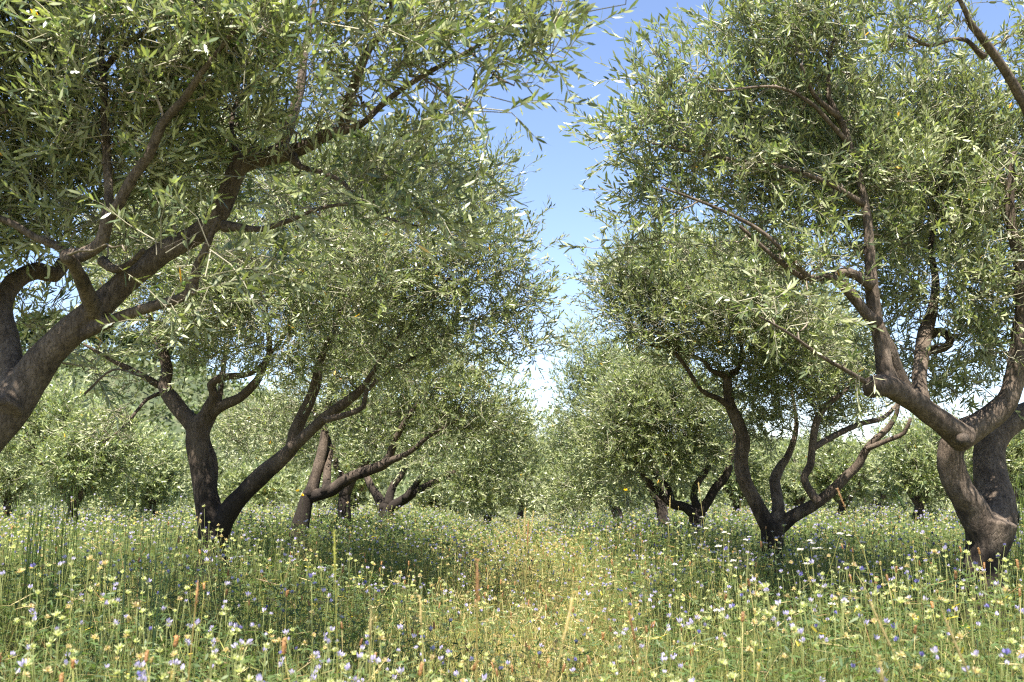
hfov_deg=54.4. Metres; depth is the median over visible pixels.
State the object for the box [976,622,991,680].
pea flower
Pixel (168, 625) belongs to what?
pea flower
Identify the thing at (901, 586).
pea flower
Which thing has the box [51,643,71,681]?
pea flower
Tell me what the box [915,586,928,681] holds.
pea flower
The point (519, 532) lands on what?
tall grass
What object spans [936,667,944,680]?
pea flower
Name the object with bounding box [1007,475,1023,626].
rush clump
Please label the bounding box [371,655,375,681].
pea flower
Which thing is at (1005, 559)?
pea flower
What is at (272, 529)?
yellow flower
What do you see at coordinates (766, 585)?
flower
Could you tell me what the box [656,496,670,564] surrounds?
tall grass
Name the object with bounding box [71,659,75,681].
brown spike
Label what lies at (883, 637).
pea flower
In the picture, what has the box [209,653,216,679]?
pea flower
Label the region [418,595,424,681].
tall grass
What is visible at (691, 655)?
brown spike
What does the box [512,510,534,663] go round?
tall grass
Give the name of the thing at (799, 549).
scabious
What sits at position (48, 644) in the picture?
pea flower
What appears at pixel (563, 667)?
brown spike
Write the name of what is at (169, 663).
pea flower
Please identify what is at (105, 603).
pea flower
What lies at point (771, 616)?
pea flower
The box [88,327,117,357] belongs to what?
pine tree
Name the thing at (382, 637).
pea flower
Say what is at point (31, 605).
pea flower
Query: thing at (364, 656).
pea flower
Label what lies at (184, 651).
pea flower
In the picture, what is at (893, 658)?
pea flower
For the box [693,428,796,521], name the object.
olive tree
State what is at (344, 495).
olive tree
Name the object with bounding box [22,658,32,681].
pea flower
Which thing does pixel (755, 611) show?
brown spike
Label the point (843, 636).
pea flower
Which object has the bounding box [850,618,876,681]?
pea flower
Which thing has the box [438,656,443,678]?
pea flower
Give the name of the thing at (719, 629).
pea flower
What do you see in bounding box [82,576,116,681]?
pea flower
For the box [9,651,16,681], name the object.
pea flower
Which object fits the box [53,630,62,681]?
pea flower
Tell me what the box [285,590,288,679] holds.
brown spike
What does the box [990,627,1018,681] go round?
pea flower
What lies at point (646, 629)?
brown spike
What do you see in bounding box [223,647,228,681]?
pea flower
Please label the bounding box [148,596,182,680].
pea flower
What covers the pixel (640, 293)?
olive tree
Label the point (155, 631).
rush clump
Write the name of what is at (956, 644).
tall grass
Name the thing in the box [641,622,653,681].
brown spike
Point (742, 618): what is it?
brown spike
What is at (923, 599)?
pea flower
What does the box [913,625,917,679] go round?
brown spike
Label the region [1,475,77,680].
rush clump
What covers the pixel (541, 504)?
olive tree
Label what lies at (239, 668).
pea flower
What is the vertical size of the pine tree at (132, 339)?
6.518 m
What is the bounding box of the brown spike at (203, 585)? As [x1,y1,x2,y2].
[194,583,207,676]
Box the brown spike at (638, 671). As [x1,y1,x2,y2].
[636,666,640,681]
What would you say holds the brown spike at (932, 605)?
on the ground at (488, 646)
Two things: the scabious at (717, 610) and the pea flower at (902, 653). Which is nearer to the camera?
the pea flower at (902, 653)
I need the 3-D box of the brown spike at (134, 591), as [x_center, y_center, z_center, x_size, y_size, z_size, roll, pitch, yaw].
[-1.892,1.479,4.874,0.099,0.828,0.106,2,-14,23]
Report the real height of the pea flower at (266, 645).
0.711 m
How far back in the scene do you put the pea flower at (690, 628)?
3.92 m
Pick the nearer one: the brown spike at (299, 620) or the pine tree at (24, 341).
the brown spike at (299, 620)
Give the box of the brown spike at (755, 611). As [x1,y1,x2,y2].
[753,608,756,659]
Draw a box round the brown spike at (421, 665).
[418,661,423,681]
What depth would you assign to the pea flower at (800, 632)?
2.77 m
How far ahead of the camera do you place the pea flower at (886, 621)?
3.04 m
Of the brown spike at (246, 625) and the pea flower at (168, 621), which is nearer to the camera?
the pea flower at (168, 621)
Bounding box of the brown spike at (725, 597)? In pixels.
[715,594,727,681]
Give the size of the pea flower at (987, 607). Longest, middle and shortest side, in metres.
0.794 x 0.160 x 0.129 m
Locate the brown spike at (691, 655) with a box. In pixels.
[690,647,693,676]
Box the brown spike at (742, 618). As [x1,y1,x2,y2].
[740,611,744,678]
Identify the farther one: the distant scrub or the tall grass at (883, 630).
the distant scrub
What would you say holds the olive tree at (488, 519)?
on the ground at (488, 646)
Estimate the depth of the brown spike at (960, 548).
5.00 m
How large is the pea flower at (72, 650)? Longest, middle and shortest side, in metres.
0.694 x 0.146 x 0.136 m
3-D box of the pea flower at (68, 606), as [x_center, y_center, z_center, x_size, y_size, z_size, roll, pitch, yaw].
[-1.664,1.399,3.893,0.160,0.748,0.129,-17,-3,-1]
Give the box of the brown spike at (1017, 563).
[998,559,1019,676]
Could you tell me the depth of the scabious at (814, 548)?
5.82 m
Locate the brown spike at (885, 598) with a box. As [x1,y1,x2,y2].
[879,561,898,681]
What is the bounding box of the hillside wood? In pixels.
[21,343,972,496]
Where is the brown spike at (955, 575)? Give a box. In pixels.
[951,570,956,677]
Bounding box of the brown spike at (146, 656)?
[144,650,149,680]
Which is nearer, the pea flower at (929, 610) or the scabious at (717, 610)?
the pea flower at (929, 610)
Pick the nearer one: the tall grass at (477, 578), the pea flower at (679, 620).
the tall grass at (477, 578)
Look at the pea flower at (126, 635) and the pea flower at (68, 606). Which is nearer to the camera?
the pea flower at (126, 635)
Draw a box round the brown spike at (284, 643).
[281,637,289,681]
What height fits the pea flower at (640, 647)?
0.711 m
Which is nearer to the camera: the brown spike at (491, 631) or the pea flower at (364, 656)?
the pea flower at (364, 656)
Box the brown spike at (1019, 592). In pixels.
[1018,588,1023,672]
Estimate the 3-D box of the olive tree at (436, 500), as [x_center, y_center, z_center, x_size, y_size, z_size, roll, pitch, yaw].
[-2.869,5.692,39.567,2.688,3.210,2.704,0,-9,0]
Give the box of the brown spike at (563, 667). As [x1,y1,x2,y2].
[560,662,565,680]
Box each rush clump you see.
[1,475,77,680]
[86,478,186,681]
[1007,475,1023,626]
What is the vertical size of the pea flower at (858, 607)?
0.750 m
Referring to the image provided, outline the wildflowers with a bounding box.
[0,493,1023,681]
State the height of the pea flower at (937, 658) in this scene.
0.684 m
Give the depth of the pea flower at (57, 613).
2.91 m
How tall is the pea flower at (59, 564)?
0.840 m
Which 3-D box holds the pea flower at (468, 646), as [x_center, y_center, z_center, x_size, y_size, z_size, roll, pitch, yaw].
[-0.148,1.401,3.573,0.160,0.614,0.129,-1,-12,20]
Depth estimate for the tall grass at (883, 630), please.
2.51 m
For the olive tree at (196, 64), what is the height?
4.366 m
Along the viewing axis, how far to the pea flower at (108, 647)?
3.50 m
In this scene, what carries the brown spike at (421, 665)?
on the ground at (488, 646)
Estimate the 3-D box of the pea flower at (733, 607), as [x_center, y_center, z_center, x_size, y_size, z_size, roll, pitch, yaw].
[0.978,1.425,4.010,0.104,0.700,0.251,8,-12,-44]
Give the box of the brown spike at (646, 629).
[644,625,647,675]
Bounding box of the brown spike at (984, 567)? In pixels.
[983,562,1018,671]
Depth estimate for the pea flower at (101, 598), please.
3.86 m
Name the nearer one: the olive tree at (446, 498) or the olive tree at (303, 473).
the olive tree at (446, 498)
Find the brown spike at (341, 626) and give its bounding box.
[340,622,343,679]
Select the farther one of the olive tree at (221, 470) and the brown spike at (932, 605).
the olive tree at (221, 470)
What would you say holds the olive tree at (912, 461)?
on the ground at (488, 646)
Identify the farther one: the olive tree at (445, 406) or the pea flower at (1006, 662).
the olive tree at (445, 406)
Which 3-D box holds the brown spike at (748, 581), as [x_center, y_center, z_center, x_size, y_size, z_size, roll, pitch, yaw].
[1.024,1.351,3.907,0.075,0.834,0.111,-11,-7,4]
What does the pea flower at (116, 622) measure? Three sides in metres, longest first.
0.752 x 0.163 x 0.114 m
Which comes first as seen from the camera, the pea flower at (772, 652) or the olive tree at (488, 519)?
the pea flower at (772, 652)
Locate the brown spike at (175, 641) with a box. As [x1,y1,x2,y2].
[169,635,179,681]
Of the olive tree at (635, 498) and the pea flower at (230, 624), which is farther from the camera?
the olive tree at (635, 498)
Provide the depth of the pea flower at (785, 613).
3.30 m
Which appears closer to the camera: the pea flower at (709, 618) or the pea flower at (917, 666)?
the pea flower at (917, 666)
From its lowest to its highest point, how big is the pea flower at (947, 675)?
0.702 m
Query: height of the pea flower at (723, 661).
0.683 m
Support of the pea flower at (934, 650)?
on the ground at (488, 646)
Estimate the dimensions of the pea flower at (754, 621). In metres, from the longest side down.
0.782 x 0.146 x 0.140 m
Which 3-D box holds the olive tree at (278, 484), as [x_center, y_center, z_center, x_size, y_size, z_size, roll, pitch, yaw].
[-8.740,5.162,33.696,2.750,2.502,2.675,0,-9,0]
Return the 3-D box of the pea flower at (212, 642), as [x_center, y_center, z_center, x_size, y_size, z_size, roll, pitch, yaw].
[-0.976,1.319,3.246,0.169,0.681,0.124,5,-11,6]
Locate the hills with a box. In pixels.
[16,352,785,499]
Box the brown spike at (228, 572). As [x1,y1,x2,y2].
[209,569,229,678]
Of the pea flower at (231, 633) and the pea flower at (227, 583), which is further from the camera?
the pea flower at (227, 583)
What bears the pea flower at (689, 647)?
on the ground at (488, 646)
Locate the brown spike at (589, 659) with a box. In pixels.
[587,655,592,681]
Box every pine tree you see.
[15,311,46,348]
[36,312,82,350]
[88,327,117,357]
[117,331,144,360]
[133,323,179,368]
[175,352,209,375]
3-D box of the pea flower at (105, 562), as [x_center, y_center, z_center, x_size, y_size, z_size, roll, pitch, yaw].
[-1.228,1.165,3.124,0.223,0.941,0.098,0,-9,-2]
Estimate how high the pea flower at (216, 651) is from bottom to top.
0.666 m
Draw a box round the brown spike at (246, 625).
[238,600,249,673]
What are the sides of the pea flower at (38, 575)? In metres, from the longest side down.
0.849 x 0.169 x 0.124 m
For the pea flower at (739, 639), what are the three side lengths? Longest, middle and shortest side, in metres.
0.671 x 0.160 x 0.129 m
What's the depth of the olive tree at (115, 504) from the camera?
31.83 m
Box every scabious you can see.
[671,563,698,622]
[676,544,721,673]
[684,559,735,681]
[693,608,719,676]
[716,531,729,677]
[744,539,788,667]
[783,532,842,675]
[797,548,846,677]
[806,539,834,670]
[812,547,860,663]
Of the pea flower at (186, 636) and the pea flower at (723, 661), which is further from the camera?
the pea flower at (186, 636)
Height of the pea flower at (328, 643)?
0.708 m
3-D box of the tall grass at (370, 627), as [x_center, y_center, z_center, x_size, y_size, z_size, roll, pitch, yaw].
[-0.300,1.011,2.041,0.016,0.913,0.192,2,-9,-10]
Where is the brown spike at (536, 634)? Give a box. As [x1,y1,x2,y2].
[528,600,552,678]
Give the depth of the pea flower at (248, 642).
2.89 m
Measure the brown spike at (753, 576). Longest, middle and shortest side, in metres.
0.889 x 0.187 x 0.175 m
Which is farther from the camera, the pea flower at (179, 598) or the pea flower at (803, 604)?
the pea flower at (179, 598)
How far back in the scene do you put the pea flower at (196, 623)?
3.21 m
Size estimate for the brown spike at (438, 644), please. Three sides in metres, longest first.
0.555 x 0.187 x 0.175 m
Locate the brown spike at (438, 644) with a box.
[433,622,459,681]
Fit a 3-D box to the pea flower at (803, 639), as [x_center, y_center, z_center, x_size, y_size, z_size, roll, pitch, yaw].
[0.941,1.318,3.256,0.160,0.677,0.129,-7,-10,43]
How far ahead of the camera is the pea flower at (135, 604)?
3.11 m
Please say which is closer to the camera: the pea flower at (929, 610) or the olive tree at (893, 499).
the pea flower at (929, 610)
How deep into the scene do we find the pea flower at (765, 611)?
3.04 m
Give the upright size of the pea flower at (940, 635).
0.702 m
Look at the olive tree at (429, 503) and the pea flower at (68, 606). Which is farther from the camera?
the olive tree at (429, 503)
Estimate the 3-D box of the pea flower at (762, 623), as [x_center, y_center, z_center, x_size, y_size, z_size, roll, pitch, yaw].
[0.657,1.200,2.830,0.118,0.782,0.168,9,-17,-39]
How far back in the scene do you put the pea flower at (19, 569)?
3.96 m
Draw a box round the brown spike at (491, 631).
[484,592,502,680]
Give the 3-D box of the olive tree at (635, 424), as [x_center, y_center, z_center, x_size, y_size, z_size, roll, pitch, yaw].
[2.021,1.469,12.884,2.783,3.583,1.914,-2,-9,11]
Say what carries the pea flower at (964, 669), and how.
on the ground at (488, 646)
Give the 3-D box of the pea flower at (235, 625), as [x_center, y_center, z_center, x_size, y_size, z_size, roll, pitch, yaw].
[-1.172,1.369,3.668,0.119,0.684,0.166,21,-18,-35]
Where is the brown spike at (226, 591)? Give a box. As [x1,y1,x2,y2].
[225,589,246,679]
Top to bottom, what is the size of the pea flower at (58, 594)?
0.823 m
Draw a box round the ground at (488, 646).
[2,500,1018,681]
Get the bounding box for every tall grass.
[187,582,198,681]
[301,529,337,681]
[368,610,372,681]
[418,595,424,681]
[475,558,479,681]
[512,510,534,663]
[512,522,540,669]
[517,519,535,661]
[518,507,542,652]
[554,590,575,681]
[628,611,643,680]
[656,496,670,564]
[698,482,710,621]
[837,488,888,677]
[865,594,906,681]
[876,654,885,681]
[895,490,975,680]
[941,608,972,681]
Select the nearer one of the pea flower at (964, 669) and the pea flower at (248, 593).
the pea flower at (964, 669)
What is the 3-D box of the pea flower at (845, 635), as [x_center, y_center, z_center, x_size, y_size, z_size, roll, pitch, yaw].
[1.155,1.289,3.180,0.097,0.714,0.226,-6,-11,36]
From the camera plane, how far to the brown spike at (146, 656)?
2.73 m
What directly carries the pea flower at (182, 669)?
on the ground at (488, 646)
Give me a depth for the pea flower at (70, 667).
3.18 m
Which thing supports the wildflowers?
on the ground at (488, 646)
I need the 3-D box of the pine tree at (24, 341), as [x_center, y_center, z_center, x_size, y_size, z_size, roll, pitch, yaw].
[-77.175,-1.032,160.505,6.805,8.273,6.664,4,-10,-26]
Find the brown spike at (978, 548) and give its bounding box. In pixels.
[977,547,992,623]
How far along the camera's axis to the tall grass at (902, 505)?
4.41 m
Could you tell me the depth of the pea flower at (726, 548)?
3.21 m
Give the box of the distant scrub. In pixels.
[0,481,1022,520]
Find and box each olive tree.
[0,0,637,452]
[0,364,179,530]
[0,435,60,520]
[43,83,579,636]
[75,486,140,510]
[76,419,193,521]
[182,453,238,507]
[210,287,545,586]
[210,378,486,554]
[217,457,295,512]
[254,446,306,506]
[295,469,337,510]
[319,428,401,510]
[360,377,565,543]
[407,448,448,513]
[414,497,439,512]
[434,444,498,519]
[443,446,530,528]
[493,457,553,523]
[519,394,647,534]
[524,309,683,563]
[530,456,555,515]
[542,457,591,514]
[556,206,916,617]
[558,0,1023,681]
[560,335,771,576]
[604,454,656,512]
[651,455,708,511]
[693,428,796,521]
[721,448,761,508]
[758,447,804,509]
[759,423,838,523]
[775,427,891,526]
[835,434,923,517]
[846,438,904,508]
[852,403,972,532]
[924,401,1023,533]
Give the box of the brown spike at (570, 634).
[563,607,574,681]
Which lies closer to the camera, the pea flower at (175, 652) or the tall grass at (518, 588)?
the pea flower at (175, 652)
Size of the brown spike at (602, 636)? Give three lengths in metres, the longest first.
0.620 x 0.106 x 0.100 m
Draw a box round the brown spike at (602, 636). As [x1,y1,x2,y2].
[601,632,608,681]
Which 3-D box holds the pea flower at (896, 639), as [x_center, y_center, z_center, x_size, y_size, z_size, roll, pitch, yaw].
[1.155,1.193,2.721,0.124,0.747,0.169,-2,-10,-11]
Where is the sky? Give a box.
[0,0,1023,442]
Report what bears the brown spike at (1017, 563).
on the ground at (488, 646)
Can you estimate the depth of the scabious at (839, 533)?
4.27 m
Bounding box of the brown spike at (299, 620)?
[290,595,302,677]
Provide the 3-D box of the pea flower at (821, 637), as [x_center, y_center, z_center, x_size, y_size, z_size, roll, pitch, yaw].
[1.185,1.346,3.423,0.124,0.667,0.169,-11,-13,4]
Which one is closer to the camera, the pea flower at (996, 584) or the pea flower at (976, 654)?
the pea flower at (976, 654)
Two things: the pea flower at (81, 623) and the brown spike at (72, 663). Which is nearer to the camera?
the brown spike at (72, 663)
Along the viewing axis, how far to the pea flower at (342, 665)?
3.04 m
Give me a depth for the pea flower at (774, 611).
3.12 m
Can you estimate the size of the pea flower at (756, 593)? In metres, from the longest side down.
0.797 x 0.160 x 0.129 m
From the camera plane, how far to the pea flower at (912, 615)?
3.29 m
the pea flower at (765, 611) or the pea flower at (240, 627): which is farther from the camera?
the pea flower at (240, 627)
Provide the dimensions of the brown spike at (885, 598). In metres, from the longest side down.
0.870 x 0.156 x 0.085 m
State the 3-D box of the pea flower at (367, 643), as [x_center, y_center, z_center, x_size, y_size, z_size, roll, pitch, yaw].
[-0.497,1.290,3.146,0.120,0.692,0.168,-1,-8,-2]
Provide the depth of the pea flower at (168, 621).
3.04 m
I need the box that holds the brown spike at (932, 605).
[930,601,940,664]
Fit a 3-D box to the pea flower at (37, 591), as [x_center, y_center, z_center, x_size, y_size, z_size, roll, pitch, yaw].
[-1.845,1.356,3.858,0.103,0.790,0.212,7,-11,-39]
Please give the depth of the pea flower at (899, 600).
3.05 m
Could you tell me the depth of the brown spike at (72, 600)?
3.59 m
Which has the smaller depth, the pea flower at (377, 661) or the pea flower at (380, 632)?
the pea flower at (377, 661)
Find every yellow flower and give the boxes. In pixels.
[264,488,275,581]
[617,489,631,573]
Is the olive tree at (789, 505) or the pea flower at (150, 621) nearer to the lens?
the pea flower at (150, 621)
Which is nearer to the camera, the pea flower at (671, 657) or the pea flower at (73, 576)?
the pea flower at (671, 657)
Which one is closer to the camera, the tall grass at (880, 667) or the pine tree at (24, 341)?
the tall grass at (880, 667)
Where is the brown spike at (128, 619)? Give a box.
[120,615,130,669]
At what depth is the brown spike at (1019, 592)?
3.51 m
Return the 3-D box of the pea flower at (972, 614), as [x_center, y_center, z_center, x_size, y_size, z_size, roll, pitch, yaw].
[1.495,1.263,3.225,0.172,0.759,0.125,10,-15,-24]
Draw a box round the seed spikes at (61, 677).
[0,506,959,681]
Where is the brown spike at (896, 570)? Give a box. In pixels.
[894,566,897,680]
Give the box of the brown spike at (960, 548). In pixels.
[931,546,961,665]
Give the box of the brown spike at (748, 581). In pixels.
[747,578,765,681]
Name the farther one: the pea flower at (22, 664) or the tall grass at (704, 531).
the tall grass at (704, 531)
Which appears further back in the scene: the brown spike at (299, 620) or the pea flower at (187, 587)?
the brown spike at (299, 620)
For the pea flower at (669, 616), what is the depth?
3.82 m
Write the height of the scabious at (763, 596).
0.885 m
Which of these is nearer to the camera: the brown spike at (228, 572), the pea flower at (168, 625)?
the pea flower at (168, 625)
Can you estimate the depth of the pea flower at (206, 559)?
4.14 m
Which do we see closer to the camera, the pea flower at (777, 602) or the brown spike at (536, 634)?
the pea flower at (777, 602)
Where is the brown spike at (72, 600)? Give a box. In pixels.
[63,598,73,672]
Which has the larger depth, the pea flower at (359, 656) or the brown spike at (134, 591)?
the brown spike at (134, 591)
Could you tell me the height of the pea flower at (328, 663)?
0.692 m
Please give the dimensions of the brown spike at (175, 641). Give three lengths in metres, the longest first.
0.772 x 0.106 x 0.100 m
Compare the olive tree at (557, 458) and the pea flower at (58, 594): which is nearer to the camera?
the pea flower at (58, 594)
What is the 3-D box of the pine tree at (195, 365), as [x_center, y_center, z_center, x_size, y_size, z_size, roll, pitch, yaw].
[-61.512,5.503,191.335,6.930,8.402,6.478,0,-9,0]
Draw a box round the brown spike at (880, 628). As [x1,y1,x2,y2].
[874,577,905,679]
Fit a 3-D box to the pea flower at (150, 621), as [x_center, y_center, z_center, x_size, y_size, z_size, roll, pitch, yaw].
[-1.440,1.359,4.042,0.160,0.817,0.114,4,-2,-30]
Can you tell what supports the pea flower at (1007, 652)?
on the ground at (488, 646)
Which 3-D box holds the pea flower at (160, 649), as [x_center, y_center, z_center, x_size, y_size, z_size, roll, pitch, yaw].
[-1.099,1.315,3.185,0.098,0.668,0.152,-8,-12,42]
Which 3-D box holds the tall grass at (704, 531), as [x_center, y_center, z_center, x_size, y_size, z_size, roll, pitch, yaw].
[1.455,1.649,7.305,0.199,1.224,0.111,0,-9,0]
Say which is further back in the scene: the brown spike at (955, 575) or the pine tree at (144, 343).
the pine tree at (144, 343)
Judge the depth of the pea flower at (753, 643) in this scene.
2.95 m
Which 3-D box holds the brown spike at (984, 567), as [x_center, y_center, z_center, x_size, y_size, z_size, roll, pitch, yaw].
[2.624,1.585,5.317,0.166,0.791,0.164,0,-9,-2]
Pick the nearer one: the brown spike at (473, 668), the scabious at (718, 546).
the brown spike at (473, 668)
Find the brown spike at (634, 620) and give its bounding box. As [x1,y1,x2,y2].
[628,592,644,677]
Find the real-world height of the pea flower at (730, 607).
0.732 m
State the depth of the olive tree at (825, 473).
21.00 m
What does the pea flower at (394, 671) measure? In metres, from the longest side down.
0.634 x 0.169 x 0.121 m
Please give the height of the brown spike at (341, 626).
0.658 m
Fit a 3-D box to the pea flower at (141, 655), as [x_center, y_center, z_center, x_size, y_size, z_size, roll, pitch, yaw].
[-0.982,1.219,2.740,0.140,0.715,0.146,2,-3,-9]
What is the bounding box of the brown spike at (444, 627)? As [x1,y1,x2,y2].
[430,588,446,663]
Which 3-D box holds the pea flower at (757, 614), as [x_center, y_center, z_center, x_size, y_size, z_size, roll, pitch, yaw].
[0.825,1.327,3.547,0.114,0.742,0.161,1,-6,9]
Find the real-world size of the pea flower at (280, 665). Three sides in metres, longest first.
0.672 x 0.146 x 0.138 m
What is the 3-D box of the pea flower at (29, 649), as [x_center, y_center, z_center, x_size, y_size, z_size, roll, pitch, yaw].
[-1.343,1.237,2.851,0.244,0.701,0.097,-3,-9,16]
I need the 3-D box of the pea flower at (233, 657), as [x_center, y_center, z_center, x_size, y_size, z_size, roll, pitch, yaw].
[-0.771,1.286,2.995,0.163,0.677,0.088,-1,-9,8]
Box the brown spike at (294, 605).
[284,603,299,679]
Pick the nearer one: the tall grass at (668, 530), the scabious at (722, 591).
the scabious at (722, 591)
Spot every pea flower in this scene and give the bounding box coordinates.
[0,570,6,648]
[4,611,35,681]
[8,621,29,681]
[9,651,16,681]
[12,618,19,672]
[17,568,42,674]
[17,658,26,681]
[20,603,41,680]
[20,614,50,681]
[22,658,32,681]
[25,645,33,681]
[26,592,62,680]
[28,642,35,681]
[30,563,58,677]
[30,590,49,671]
[31,572,48,654]
[31,615,37,677]
[42,642,50,681]
[44,666,52,681]
[45,561,66,675]
[45,610,60,681]
[47,636,55,681]
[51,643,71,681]
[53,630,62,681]
[62,659,67,681]
[64,574,88,680]
[65,603,83,675]
[65,652,85,681]
[66,647,76,681]
[68,561,102,675]
[77,621,82,676]
[79,554,112,681]
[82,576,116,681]
[84,596,120,675]
[90,560,128,681]
[91,633,98,681]
[92,619,120,679]
[98,597,128,680]
[102,600,122,681]
[104,645,115,680]
[107,599,143,680]
[113,649,121,681]
[114,642,123,680]
[122,633,130,681]
[131,601,141,681]
[133,661,137,681]
[135,652,144,676]
[135,671,141,681]
[136,661,144,671]
[145,578,169,680]
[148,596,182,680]
[153,625,159,675]
[156,605,165,680]
[156,647,181,681]
[158,673,167,679]
[163,660,171,681]
[164,618,171,681]
[165,624,179,681]
[171,649,177,681]
[172,658,180,681]
[175,640,189,671]
[180,663,185,681]
[184,585,219,681]
[184,635,190,679]
[188,624,203,677]
[190,618,199,671]
[195,622,232,676]
[199,633,211,681]
[204,558,249,681]
[205,623,237,673]
[206,611,224,670]
[209,639,215,677]
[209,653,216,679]
[212,642,238,680]
[212,649,217,677]
[215,658,221,679]
[220,580,238,680]
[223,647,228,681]
[224,606,229,681]
[227,631,257,681]
[231,591,263,680]
[231,654,236,681]
[234,664,244,681]
[236,655,242,681]
[238,625,255,676]
[238,639,251,681]
[248,608,265,672]
[250,623,265,681]
[262,642,270,680]
[278,660,283,681]
[282,629,295,680]
[306,593,330,681]
[309,574,335,671]
[311,652,318,681]
[323,636,327,675]
[324,626,333,681]
[324,639,330,673]
[325,658,330,678]
[327,627,334,680]
[330,647,337,677]
[331,650,356,681]
[340,663,345,679]
[343,663,351,681]
[357,653,363,674]
[357,653,368,678]
[364,641,369,681]
[365,630,371,679]
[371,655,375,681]
[375,657,380,681]
[376,629,405,681]
[378,635,385,681]
[385,624,403,680]
[389,669,397,677]
[397,667,403,681]
[418,629,429,680]
[426,654,436,680]
[434,649,449,679]
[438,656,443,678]
[466,643,471,681]
[569,668,575,681]
[577,646,583,678]
[617,656,624,681]
[633,645,643,681]
[645,613,670,680]
[648,670,656,681]
[659,617,682,675]
[660,656,667,681]
[668,654,674,680]
[680,612,705,681]
[686,644,695,679]
[688,625,699,670]
[695,646,700,679]
[705,615,733,681]
[705,640,726,681]
[717,626,724,680]
[717,658,727,681]
[718,611,737,680]
[724,546,769,679]
[726,672,738,680]
[728,604,737,673]
[729,603,750,678]
[735,637,744,678]
[744,646,753,681]
[745,611,759,660]
[746,618,760,681]
[747,600,783,681]
[749,591,758,677]
[751,640,757,681]
[755,588,771,652]
[758,620,765,681]
[759,608,781,681]
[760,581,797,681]
[762,609,769,680]
[762,615,766,680]
[763,588,777,680]
[764,628,772,680]
[767,612,793,680]
[771,617,789,681]
[781,653,786,681]
[783,610,813,681]
[787,617,819,680]
[788,625,798,680]
[789,610,817,680]
[789,623,797,681]
[797,627,803,681]
[799,636,805,668]
[800,601,834,681]
[818,634,833,681]
[823,638,828,680]
[829,615,834,675]
[840,602,867,679]
[844,632,849,680]
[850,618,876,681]
[851,577,878,680]
[851,663,855,681]
[853,634,876,681]
[856,605,901,675]
[859,566,883,679]
[861,620,868,681]
[869,589,904,680]
[873,634,879,677]
[874,623,904,681]
[877,585,897,673]
[883,618,889,677]
[886,548,937,680]
[890,585,904,681]
[892,655,898,681]
[894,636,905,681]
[895,597,909,681]
[896,650,905,681]
[909,613,917,681]
[914,579,933,681]
[914,663,924,681]
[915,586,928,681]
[919,651,925,677]
[922,596,944,681]
[925,608,959,679]
[930,646,938,681]
[935,655,938,671]
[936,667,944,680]
[938,633,943,672]
[942,545,983,680]
[943,592,966,677]
[943,672,950,681]
[944,609,963,681]
[951,653,960,681]
[953,606,962,681]
[956,632,963,679]
[959,630,987,681]
[962,666,970,681]
[966,612,975,681]
[971,651,982,681]
[972,666,982,681]
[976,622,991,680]
[978,611,998,681]
[983,604,996,681]
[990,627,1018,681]
[994,581,1020,650]
[999,653,1004,681]
[1002,558,1020,659]
[1002,586,1021,648]
[1002,648,1011,681]
[1004,660,1009,681]
[1007,637,1017,671]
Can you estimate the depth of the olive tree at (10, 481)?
18.55 m
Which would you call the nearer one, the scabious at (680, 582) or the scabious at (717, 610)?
the scabious at (717, 610)
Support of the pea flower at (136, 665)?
on the ground at (488, 646)
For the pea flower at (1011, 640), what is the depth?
2.95 m
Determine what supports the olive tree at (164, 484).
on the ground at (488, 646)
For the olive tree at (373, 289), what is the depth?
7.59 m
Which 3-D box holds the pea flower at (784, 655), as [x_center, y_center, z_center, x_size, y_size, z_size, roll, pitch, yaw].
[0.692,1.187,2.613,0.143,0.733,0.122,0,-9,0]
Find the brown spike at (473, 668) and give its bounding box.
[470,660,479,681]
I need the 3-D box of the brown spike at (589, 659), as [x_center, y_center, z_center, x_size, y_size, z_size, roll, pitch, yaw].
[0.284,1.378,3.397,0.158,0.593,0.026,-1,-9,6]
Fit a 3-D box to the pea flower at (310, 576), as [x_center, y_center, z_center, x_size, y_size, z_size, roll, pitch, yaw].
[-0.587,1.159,2.983,0.119,0.899,0.168,-5,-10,28]
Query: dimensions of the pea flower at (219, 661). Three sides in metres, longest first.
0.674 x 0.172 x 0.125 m
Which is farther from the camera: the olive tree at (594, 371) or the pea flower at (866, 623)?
the olive tree at (594, 371)
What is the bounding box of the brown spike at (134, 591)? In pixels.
[129,556,139,658]
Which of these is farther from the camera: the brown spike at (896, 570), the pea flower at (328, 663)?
the brown spike at (896, 570)
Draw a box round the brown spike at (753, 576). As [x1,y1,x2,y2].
[725,541,761,670]
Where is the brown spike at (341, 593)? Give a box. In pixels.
[341,566,351,642]
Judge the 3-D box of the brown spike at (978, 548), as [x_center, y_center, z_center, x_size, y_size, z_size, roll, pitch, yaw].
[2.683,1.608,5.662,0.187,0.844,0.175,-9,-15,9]
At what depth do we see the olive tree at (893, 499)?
37.39 m
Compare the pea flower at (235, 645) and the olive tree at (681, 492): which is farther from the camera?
the olive tree at (681, 492)
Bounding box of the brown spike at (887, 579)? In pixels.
[886,574,908,679]
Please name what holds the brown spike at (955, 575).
on the ground at (488, 646)
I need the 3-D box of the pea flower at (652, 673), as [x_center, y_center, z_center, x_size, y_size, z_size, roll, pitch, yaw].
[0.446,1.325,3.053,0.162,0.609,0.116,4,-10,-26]
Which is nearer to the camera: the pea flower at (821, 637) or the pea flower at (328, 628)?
the pea flower at (328, 628)
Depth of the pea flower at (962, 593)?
3.53 m
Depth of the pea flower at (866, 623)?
2.97 m

